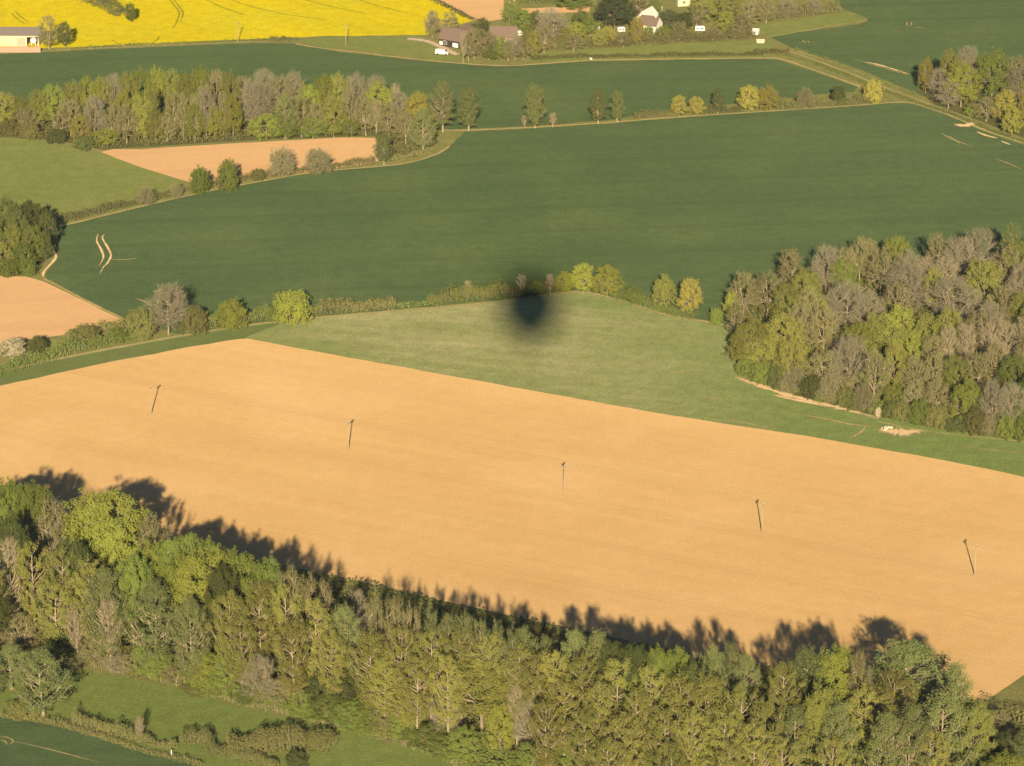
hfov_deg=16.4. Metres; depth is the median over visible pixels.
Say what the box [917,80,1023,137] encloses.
woodland floor
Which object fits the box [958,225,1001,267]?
bare tree
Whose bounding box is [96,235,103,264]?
wheel track
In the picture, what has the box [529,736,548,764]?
young tree
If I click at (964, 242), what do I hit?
bare tree
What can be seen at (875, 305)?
bare tree
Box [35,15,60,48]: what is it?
half leafed tree
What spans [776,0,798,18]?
bare tree
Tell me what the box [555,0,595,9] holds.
broadleaf tree
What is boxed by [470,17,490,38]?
broadleaf tree
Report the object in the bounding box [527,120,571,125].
hedge
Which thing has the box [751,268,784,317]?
half leafed tree
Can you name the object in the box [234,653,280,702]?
bare tree
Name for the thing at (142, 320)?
bush
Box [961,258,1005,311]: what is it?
broadleaf tree
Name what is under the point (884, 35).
wheat field
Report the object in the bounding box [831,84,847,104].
bush
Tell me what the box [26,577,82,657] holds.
tree
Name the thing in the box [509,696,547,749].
bare tree
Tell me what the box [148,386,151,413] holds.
utility pole
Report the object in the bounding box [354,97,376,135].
half leafed tree
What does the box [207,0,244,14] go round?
wheel track
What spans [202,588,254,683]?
poplar tree
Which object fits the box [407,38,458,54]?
farm track
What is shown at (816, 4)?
bare tree
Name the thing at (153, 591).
broadleaf tree
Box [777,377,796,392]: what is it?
bare bush
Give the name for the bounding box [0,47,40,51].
yard wall
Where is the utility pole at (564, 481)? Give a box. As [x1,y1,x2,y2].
[562,465,565,494]
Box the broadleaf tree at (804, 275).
[787,266,823,304]
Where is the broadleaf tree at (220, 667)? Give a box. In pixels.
[207,653,247,694]
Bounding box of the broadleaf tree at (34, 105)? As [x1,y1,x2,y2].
[25,89,51,125]
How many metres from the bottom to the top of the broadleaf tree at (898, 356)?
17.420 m
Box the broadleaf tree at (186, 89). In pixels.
[174,70,197,111]
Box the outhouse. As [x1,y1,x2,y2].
[458,23,474,41]
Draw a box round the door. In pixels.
[2,37,10,45]
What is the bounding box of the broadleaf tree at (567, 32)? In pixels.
[556,27,571,45]
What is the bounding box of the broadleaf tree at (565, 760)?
[547,742,588,765]
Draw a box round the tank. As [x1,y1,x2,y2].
[30,37,36,44]
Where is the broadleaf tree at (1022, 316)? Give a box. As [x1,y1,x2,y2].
[1014,306,1023,336]
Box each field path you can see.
[5,291,731,369]
[42,249,56,276]
[44,278,124,318]
[57,146,449,226]
[62,40,292,49]
[296,44,860,86]
[444,101,1023,142]
[770,11,866,36]
[788,51,928,103]
[797,51,910,91]
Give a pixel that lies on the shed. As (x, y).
(757, 31)
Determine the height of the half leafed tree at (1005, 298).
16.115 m
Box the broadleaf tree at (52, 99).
[35,83,72,129]
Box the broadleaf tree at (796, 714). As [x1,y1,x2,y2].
[768,702,820,765]
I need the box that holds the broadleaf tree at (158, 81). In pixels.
[143,64,173,112]
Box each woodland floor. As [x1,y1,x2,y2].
[0,101,437,160]
[0,228,54,274]
[0,538,1023,765]
[719,259,1023,439]
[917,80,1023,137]
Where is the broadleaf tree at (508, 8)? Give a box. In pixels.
[500,0,516,22]
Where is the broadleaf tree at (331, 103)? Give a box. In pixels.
[319,94,347,137]
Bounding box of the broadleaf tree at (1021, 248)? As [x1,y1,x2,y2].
[998,239,1023,283]
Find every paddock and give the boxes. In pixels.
[297,36,470,61]
[520,40,775,61]
[756,12,864,36]
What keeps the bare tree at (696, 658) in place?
on the woodland floor at (472, 704)
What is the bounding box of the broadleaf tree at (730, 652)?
[713,639,743,726]
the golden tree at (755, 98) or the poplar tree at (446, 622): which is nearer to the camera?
the poplar tree at (446, 622)
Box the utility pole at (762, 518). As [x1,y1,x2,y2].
[761,503,763,533]
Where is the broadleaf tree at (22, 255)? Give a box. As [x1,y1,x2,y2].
[11,242,38,266]
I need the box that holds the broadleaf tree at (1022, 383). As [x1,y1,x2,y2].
[1013,376,1023,409]
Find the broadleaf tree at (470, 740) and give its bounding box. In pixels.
[445,724,485,762]
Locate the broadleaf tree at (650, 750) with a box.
[632,745,659,765]
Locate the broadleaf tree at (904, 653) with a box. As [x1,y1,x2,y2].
[860,638,955,736]
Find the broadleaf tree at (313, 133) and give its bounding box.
[297,114,330,138]
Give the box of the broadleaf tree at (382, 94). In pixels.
[361,80,401,126]
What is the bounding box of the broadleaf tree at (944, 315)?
[933,306,966,353]
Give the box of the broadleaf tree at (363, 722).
[349,703,386,732]
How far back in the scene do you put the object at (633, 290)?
1064.47 m
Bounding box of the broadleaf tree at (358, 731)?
[346,721,377,735]
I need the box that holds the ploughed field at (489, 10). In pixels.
[434,0,514,20]
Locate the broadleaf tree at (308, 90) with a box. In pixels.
[296,83,324,123]
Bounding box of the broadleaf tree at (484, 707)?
[428,655,518,731]
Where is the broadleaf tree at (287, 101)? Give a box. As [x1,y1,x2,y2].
[270,93,299,138]
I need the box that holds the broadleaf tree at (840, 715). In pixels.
[809,697,862,765]
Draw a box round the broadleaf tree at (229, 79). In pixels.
[216,68,241,111]
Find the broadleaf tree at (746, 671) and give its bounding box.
[724,651,764,732]
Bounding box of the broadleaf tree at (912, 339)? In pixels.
[892,325,927,369]
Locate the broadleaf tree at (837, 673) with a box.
[811,642,865,714]
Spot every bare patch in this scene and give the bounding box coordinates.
[879,428,921,435]
[955,122,975,126]
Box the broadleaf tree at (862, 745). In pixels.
[813,714,891,765]
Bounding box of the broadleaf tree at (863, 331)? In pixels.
[838,321,876,366]
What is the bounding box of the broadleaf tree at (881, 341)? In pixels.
[869,323,906,363]
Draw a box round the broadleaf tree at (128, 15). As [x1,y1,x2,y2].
[124,2,136,20]
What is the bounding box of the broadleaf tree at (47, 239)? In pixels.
[36,232,54,261]
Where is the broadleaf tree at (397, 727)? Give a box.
[381,710,421,743]
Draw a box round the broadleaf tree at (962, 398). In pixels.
[948,377,985,419]
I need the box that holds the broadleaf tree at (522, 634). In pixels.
[510,624,541,723]
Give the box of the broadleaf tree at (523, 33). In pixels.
[519,24,535,56]
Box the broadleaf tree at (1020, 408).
[1012,396,1023,427]
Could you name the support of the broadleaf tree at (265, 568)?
on the woodland floor at (472, 704)
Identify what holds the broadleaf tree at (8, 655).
on the bottom meadow at (167, 712)
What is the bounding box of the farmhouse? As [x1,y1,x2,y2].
[438,26,472,48]
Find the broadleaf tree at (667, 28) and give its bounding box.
[654,25,673,40]
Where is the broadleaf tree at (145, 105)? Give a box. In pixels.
[131,95,154,137]
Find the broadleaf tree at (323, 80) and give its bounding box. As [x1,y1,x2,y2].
[308,73,340,117]
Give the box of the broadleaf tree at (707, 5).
[686,0,718,22]
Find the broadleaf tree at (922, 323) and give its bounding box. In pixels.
[911,310,942,359]
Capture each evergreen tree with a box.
[590,0,638,28]
[658,9,679,27]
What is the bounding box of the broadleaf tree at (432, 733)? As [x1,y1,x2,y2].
[408,720,449,750]
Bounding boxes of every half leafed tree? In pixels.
[0,612,41,647]
[13,107,42,129]
[29,494,70,581]
[30,642,60,658]
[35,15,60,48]
[51,108,71,134]
[57,98,81,135]
[62,649,97,667]
[78,638,109,665]
[102,103,122,138]
[112,649,142,677]
[114,103,139,142]
[130,512,172,607]
[153,112,178,141]
[159,660,188,686]
[162,89,179,135]
[175,93,190,138]
[189,95,200,137]
[207,68,229,112]
[216,93,230,133]
[233,75,251,118]
[244,676,277,705]
[266,75,297,115]
[268,560,312,657]
[268,672,308,707]
[291,95,310,137]
[296,571,338,658]
[308,100,327,135]
[342,90,361,136]
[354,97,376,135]
[369,706,396,734]
[374,733,403,744]
[376,103,400,134]
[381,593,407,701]
[393,110,418,143]
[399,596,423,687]
[437,10,460,29]
[460,35,476,60]
[463,25,484,58]
[478,30,496,59]
[500,42,517,60]
[515,36,532,59]
[534,25,554,52]
[565,32,585,50]
[614,30,632,46]
[630,0,655,15]
[671,21,689,39]
[689,4,708,25]
[704,25,720,38]
[724,270,759,316]
[724,302,748,334]
[727,23,746,38]
[729,13,751,30]
[734,0,764,26]
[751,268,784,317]
[754,0,779,22]
[768,358,790,372]
[777,246,803,291]
[783,302,815,345]
[790,285,824,331]
[793,366,819,383]
[804,305,843,350]
[804,350,840,385]
[830,245,857,294]
[833,374,856,392]
[843,371,869,396]
[843,644,875,744]
[846,235,871,278]
[857,239,880,281]
[857,347,893,399]
[864,393,879,405]
[865,247,895,293]
[878,280,914,323]
[896,379,924,409]
[899,354,929,398]
[916,333,947,377]
[919,377,951,411]
[920,351,945,396]
[924,231,946,272]
[939,394,963,416]
[958,349,990,395]
[959,308,997,354]
[972,96,996,120]
[983,285,1017,329]
[983,340,1011,387]
[983,708,1017,738]
[995,243,1023,291]
[1001,55,1023,100]
[1012,332,1023,375]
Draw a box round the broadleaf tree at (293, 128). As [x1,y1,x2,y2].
[267,113,302,139]
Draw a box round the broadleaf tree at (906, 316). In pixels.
[876,303,916,348]
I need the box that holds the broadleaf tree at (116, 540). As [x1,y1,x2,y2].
[72,514,137,604]
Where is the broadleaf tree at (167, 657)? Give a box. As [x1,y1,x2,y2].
[139,653,178,681]
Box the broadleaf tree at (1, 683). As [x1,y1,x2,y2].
[0,657,8,691]
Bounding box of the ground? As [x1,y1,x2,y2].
[0,0,1023,761]
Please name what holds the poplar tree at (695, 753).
on the woodland floor at (472, 704)
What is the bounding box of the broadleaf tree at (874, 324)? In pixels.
[855,309,895,361]
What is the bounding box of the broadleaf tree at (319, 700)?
[304,693,343,724]
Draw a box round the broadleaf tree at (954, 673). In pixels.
[924,658,977,759]
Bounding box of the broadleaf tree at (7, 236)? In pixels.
[1,220,24,258]
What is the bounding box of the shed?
[752,28,759,34]
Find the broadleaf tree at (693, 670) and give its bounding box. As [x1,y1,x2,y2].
[668,658,715,749]
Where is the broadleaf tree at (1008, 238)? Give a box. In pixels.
[996,222,1022,267]
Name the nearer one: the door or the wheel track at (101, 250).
the wheel track at (101, 250)
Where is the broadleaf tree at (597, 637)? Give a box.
[576,627,613,722]
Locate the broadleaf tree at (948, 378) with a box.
[939,354,969,396]
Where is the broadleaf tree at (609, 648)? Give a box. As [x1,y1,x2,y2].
[594,640,636,711]
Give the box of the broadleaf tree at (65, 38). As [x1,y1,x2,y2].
[57,21,71,46]
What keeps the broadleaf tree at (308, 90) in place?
on the woodland floor at (227, 138)
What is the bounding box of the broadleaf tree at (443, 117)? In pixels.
[426,80,455,131]
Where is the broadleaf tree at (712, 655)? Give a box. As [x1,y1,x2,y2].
[696,640,729,739]
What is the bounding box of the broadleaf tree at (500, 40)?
[489,36,510,59]
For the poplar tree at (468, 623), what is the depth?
795.57 m
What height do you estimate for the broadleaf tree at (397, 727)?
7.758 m
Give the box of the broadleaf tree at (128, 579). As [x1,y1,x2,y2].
[109,551,158,647]
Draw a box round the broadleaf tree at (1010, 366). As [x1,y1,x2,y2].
[994,352,1023,400]
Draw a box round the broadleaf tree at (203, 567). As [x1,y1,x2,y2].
[161,545,239,652]
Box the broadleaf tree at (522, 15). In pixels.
[508,6,532,30]
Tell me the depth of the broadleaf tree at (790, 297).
1038.38 m
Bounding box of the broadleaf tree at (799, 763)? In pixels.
[780,747,806,765]
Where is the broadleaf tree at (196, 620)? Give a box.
[165,596,213,682]
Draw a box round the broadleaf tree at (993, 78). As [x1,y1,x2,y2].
[966,46,1012,96]
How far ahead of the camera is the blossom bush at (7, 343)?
1023.39 m
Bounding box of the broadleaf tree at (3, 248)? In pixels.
[0,241,15,270]
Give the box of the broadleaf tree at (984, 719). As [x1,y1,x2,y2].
[953,697,997,763]
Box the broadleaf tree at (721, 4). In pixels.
[708,0,743,19]
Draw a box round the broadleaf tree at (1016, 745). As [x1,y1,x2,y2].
[998,731,1023,765]
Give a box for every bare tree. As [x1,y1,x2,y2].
[0,535,26,629]
[7,637,35,653]
[17,515,40,574]
[43,517,66,580]
[64,602,84,657]
[79,94,107,136]
[95,597,123,667]
[103,72,123,111]
[103,653,129,673]
[134,717,144,741]
[144,277,189,334]
[195,84,218,137]
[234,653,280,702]
[237,76,265,123]
[246,83,274,123]
[250,67,279,112]
[281,69,308,116]
[343,71,368,114]
[343,588,371,640]
[346,605,366,643]
[360,74,390,110]
[368,100,381,131]
[384,89,412,130]
[390,82,401,108]
[422,10,441,37]
[426,693,461,733]
[459,32,467,62]
[465,281,473,297]
[504,680,523,748]
[506,32,522,59]
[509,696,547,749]
[515,275,526,289]
[521,115,526,127]
[534,5,569,40]
[545,273,553,292]
[549,113,556,126]
[650,722,686,763]
[682,736,711,765]
[691,649,703,676]
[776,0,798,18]
[804,0,821,13]
[808,242,843,295]
[823,278,870,331]
[823,333,873,384]
[846,290,888,330]
[883,260,936,310]
[892,248,920,286]
[912,252,935,290]
[922,270,987,329]
[926,68,948,96]
[928,254,960,300]
[935,78,962,108]
[936,323,958,373]
[938,235,983,277]
[953,44,982,86]
[953,320,977,367]
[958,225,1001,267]
[968,297,1008,341]
[975,377,1007,420]
[978,319,1003,366]
[993,319,1017,360]
[998,382,1023,424]
[1004,264,1023,309]
[1008,63,1023,102]
[1008,316,1023,366]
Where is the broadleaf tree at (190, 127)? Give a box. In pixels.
[178,101,206,139]
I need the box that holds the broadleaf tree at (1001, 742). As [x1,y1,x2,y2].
[988,728,1020,764]
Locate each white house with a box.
[637,6,658,29]
[640,13,662,35]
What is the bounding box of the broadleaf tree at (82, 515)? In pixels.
[57,487,150,593]
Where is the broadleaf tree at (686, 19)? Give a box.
[672,11,693,28]
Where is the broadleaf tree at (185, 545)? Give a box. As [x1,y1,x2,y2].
[151,530,200,633]
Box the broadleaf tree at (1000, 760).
[979,749,1023,765]
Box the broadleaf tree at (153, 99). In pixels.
[145,84,160,138]
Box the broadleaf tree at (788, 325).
[760,309,814,363]
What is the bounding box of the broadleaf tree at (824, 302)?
[812,294,828,327]
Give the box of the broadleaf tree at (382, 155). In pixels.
[372,132,394,164]
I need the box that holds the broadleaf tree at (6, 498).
[0,486,13,519]
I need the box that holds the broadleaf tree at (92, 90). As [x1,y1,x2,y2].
[73,74,108,121]
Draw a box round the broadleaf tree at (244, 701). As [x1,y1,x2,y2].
[227,680,264,705]
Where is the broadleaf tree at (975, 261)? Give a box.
[961,258,983,294]
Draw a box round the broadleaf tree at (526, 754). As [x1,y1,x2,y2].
[510,741,551,765]
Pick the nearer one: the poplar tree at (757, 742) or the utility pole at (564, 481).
the poplar tree at (757, 742)
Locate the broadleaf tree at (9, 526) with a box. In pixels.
[0,508,33,609]
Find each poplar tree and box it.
[0,565,12,632]
[6,540,57,639]
[42,543,86,646]
[65,553,104,640]
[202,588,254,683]
[222,611,264,693]
[230,573,277,682]
[262,582,310,684]
[269,615,312,714]
[297,595,336,696]
[310,630,348,699]
[343,626,391,718]
[362,590,387,683]
[362,651,401,723]
[383,624,424,704]
[383,678,425,727]
[394,652,440,729]
[413,625,454,720]
[418,604,444,714]
[426,652,469,734]
[435,611,461,675]
[439,622,480,725]
[451,609,476,720]
[466,618,491,719]
[468,632,507,727]
[480,616,505,717]
[499,640,539,741]
[500,621,522,736]
[518,650,556,743]
[527,698,567,765]
[528,649,573,734]
[540,670,596,765]
[559,648,607,753]
[564,702,607,765]
[578,679,620,759]
[585,735,630,765]
[594,655,638,738]
[600,709,647,765]
[615,684,659,765]
[627,661,671,763]
[641,701,686,765]
[653,741,690,765]
[657,667,701,761]
[670,706,714,765]
[676,668,728,765]
[700,703,746,765]
[703,739,749,765]
[711,682,769,765]
[727,714,781,765]
[743,693,786,765]
[759,737,808,765]
[763,660,812,750]
[812,735,853,765]
[846,679,890,765]
[863,663,920,750]
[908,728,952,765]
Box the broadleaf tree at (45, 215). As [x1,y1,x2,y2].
[35,208,57,243]
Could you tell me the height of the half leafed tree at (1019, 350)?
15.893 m
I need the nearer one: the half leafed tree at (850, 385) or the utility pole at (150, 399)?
the utility pole at (150, 399)
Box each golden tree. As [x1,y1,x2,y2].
[70,112,92,140]
[400,91,434,134]
[600,25,614,43]
[629,15,645,44]
[668,94,688,115]
[675,277,703,314]
[687,96,706,114]
[736,85,759,111]
[754,83,780,110]
[917,56,933,92]
[988,88,1017,120]
[1015,90,1023,124]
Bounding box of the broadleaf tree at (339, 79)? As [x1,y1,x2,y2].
[323,70,349,113]
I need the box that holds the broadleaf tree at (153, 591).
[120,576,182,666]
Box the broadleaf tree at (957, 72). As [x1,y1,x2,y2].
[940,59,984,106]
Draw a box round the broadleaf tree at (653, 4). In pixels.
[646,0,663,14]
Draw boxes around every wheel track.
[15,741,99,762]
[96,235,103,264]
[100,235,111,272]
[170,0,179,25]
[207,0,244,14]
[232,0,323,19]
[732,420,769,427]
[801,414,874,426]
[850,424,865,437]
[867,62,907,73]
[965,446,1023,453]
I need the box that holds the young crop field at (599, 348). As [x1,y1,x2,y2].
[3,292,1023,476]
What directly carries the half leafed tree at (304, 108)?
on the woodland floor at (227, 138)
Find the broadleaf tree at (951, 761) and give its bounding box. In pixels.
[947,748,981,765]
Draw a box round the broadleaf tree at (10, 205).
[0,196,19,240]
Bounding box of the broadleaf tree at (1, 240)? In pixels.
[0,218,9,256]
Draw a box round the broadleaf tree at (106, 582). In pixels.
[75,564,131,664]
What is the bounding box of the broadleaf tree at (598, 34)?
[590,29,608,45]
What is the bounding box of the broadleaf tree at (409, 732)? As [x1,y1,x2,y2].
[397,724,431,749]
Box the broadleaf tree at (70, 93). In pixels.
[62,79,90,121]
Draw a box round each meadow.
[0,137,188,219]
[0,665,467,765]
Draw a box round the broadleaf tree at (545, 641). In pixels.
[532,633,559,711]
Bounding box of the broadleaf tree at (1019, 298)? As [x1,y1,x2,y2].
[1005,290,1023,330]
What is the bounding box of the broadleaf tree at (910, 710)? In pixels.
[888,701,938,765]
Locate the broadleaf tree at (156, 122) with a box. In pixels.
[144,108,166,140]
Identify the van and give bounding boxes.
[435,48,448,54]
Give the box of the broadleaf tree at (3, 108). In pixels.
[0,92,16,121]
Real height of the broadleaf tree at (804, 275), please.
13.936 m
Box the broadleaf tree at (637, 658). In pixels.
[612,642,654,725]
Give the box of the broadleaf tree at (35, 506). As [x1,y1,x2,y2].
[10,479,57,578]
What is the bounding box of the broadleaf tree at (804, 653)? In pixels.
[777,644,824,735]
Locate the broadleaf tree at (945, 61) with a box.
[935,49,960,81]
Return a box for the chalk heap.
[881,425,892,429]
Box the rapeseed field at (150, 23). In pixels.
[0,0,472,47]
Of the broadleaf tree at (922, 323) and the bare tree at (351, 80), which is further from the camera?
the bare tree at (351, 80)
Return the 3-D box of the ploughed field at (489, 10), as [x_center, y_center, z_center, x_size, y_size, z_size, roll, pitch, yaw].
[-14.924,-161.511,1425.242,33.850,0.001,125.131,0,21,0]
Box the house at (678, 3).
[675,0,689,6]
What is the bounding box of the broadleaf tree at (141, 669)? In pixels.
[130,641,165,678]
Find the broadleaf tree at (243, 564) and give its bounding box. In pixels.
[216,545,255,621]
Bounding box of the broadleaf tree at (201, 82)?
[188,66,215,112]
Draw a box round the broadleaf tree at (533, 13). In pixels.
[528,9,542,29]
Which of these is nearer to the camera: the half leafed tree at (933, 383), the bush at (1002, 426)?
the bush at (1002, 426)
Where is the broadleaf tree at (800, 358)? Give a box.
[772,336,809,379]
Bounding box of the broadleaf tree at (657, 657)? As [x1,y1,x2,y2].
[637,642,671,729]
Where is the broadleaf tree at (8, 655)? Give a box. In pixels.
[0,643,31,689]
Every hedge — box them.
[0,330,140,375]
[0,710,204,765]
[54,189,177,224]
[63,317,125,338]
[71,37,285,49]
[71,705,177,749]
[80,0,128,16]
[179,727,278,765]
[181,155,374,191]
[182,304,274,331]
[226,722,338,756]
[269,35,297,41]
[307,295,396,316]
[378,146,433,162]
[396,299,429,307]
[426,278,506,304]
[430,0,476,20]
[503,277,561,297]
[519,0,575,3]
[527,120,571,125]
[531,50,763,60]
[534,35,590,51]
[586,25,755,48]
[612,289,699,319]
[633,109,675,118]
[698,103,741,114]
[754,47,789,53]
[756,0,840,21]
[774,52,923,105]
[775,92,880,109]
[795,47,915,93]
[923,103,1022,141]
[981,694,1023,713]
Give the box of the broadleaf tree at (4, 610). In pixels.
[0,585,15,632]
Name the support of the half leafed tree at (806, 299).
on the woodland floor at (757, 312)
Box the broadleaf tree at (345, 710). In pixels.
[332,697,374,729]
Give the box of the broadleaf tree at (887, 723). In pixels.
[859,709,911,765]
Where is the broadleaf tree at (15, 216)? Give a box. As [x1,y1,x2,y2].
[1,208,34,257]
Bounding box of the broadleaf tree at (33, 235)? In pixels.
[21,224,47,258]
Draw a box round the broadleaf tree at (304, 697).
[277,689,320,716]
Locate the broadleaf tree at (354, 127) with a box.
[332,113,361,136]
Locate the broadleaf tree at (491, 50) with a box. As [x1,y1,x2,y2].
[481,42,503,59]
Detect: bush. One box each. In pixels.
[0,119,19,134]
[0,258,19,278]
[0,337,26,358]
[2,697,41,720]
[18,257,40,276]
[19,121,41,139]
[26,335,48,354]
[45,128,67,143]
[69,322,101,346]
[72,135,95,151]
[106,326,130,343]
[123,306,158,340]
[125,663,154,680]
[135,186,156,204]
[168,182,183,197]
[177,683,211,697]
[178,303,209,336]
[188,164,211,194]
[215,296,248,330]
[216,157,239,192]
[251,168,266,181]
[265,143,297,177]
[266,306,282,321]
[271,288,317,325]
[284,749,308,765]
[302,147,332,175]
[709,307,723,325]
[734,356,757,376]
[746,361,773,385]
[766,363,786,390]
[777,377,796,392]
[780,365,806,393]
[795,85,816,110]
[797,373,824,399]
[812,394,828,402]
[815,369,843,402]
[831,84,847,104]
[835,386,855,407]
[844,394,860,410]
[851,381,874,411]
[863,79,884,103]
[875,406,880,417]
[881,400,902,418]
[891,400,911,423]
[905,398,930,425]
[923,404,949,429]
[942,417,968,432]
[962,103,982,116]
[962,404,987,435]
[979,414,997,437]
[994,413,1015,441]
[1014,416,1023,442]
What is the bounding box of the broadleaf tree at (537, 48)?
[523,30,541,55]
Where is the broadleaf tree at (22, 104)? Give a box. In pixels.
[7,95,31,125]
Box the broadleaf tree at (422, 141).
[407,108,439,148]
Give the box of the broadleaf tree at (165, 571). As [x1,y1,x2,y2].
[150,550,204,646]
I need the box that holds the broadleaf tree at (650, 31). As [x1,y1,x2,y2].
[642,25,655,43]
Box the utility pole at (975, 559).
[974,544,977,575]
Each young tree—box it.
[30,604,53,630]
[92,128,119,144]
[110,88,131,131]
[179,649,227,688]
[202,104,227,138]
[221,93,244,137]
[302,653,329,692]
[485,700,515,749]
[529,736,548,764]
[554,271,575,292]
[568,20,588,39]
[570,262,595,293]
[586,264,624,296]
[714,11,734,31]
[722,290,739,319]
[882,382,904,405]
[997,105,1023,132]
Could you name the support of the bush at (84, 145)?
on the meadow at (56, 180)
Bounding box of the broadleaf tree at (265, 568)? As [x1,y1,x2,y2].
[239,555,295,669]
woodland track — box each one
[737,377,874,417]
[774,394,823,405]
[877,420,1023,441]
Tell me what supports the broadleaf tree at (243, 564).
on the woodland floor at (472, 704)
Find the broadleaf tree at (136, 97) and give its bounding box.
[131,91,144,138]
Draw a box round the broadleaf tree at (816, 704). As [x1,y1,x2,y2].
[796,678,846,763]
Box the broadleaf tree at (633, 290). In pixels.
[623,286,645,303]
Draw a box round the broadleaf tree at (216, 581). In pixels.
[201,561,243,666]
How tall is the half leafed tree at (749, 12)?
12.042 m
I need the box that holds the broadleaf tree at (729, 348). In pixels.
[722,332,748,361]
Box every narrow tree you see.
[456,87,481,130]
[521,82,547,127]
[587,88,607,123]
[609,90,626,121]
[710,88,723,112]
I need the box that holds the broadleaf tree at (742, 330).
[729,317,770,363]
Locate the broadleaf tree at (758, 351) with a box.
[738,335,777,367]
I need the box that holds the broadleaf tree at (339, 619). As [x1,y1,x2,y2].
[318,601,363,689]
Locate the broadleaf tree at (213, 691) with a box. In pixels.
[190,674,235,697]
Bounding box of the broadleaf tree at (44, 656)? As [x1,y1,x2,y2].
[3,646,79,717]
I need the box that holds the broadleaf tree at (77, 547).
[50,535,95,624]
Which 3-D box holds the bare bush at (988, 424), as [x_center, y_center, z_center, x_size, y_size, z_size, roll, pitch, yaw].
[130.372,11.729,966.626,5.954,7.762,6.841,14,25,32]
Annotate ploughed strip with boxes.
[521,7,589,12]
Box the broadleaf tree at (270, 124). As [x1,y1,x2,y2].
[246,113,282,140]
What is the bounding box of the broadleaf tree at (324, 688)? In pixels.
[302,666,365,714]
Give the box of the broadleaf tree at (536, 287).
[527,281,546,294]
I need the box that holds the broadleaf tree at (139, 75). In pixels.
[128,65,151,110]
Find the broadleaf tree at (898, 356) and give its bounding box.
[876,339,909,393]
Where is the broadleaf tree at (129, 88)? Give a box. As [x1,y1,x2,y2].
[114,70,140,109]
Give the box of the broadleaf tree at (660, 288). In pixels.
[651,273,676,307]
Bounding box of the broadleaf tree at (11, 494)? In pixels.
[0,476,31,568]
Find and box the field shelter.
[756,39,764,42]
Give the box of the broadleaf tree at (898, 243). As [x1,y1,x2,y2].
[880,236,912,280]
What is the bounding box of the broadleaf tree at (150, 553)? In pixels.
[133,539,163,634]
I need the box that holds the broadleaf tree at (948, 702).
[906,687,985,765]
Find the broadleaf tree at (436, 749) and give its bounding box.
[423,733,461,761]
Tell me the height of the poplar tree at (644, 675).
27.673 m
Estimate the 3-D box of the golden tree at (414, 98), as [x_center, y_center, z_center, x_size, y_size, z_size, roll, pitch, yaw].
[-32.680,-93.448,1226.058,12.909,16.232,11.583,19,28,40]
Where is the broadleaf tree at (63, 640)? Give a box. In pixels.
[46,633,81,662]
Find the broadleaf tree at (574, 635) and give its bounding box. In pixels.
[554,627,592,720]
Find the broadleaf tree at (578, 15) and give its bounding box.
[570,9,591,26]
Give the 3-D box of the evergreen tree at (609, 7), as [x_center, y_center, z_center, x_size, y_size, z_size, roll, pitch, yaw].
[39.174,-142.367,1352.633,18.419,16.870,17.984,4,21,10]
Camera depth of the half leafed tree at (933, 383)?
977.40 m
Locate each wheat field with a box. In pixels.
[0,43,856,129]
[0,717,196,765]
[45,103,1023,333]
[770,0,1023,97]
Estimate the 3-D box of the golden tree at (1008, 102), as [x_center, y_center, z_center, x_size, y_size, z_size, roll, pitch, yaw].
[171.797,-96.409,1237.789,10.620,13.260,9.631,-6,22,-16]
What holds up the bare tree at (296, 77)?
on the woodland floor at (227, 138)
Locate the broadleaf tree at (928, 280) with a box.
[920,265,950,310]
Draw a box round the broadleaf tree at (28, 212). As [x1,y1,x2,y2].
[11,197,51,241]
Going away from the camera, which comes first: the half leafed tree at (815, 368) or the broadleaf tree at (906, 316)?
the half leafed tree at (815, 368)
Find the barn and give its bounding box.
[0,27,42,45]
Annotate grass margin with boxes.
[0,323,281,384]
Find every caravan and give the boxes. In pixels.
[617,26,624,31]
[695,25,704,31]
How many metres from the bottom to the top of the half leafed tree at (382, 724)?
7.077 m
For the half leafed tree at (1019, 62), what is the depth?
1263.04 m
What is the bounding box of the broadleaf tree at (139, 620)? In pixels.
[115,586,141,645]
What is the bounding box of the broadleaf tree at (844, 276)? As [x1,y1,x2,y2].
[826,256,861,292]
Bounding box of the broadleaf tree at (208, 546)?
[188,535,225,634]
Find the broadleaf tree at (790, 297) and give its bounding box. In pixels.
[766,281,804,328]
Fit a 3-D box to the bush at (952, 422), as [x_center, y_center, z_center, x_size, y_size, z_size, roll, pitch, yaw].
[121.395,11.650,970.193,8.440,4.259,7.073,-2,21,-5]
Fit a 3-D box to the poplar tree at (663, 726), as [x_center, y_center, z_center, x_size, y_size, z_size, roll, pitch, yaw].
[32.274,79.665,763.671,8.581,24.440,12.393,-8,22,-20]
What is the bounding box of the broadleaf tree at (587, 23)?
[578,16,599,35]
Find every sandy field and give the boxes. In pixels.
[0,276,123,344]
[0,339,1023,700]
[102,137,378,181]
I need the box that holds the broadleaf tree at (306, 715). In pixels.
[291,700,325,720]
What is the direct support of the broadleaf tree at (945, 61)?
on the woodland floor at (957, 108)
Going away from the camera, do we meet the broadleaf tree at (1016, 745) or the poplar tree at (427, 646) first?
the broadleaf tree at (1016, 745)
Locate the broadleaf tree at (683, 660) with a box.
[659,644,696,738]
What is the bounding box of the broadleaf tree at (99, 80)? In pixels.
[91,76,112,117]
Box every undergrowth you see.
[0,98,438,158]
[0,512,1023,765]
[0,619,450,751]
[183,674,535,765]
[720,258,1023,437]
[736,358,1022,437]
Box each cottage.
[489,26,517,44]
[537,32,557,46]
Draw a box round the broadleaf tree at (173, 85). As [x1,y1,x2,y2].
[159,66,180,117]

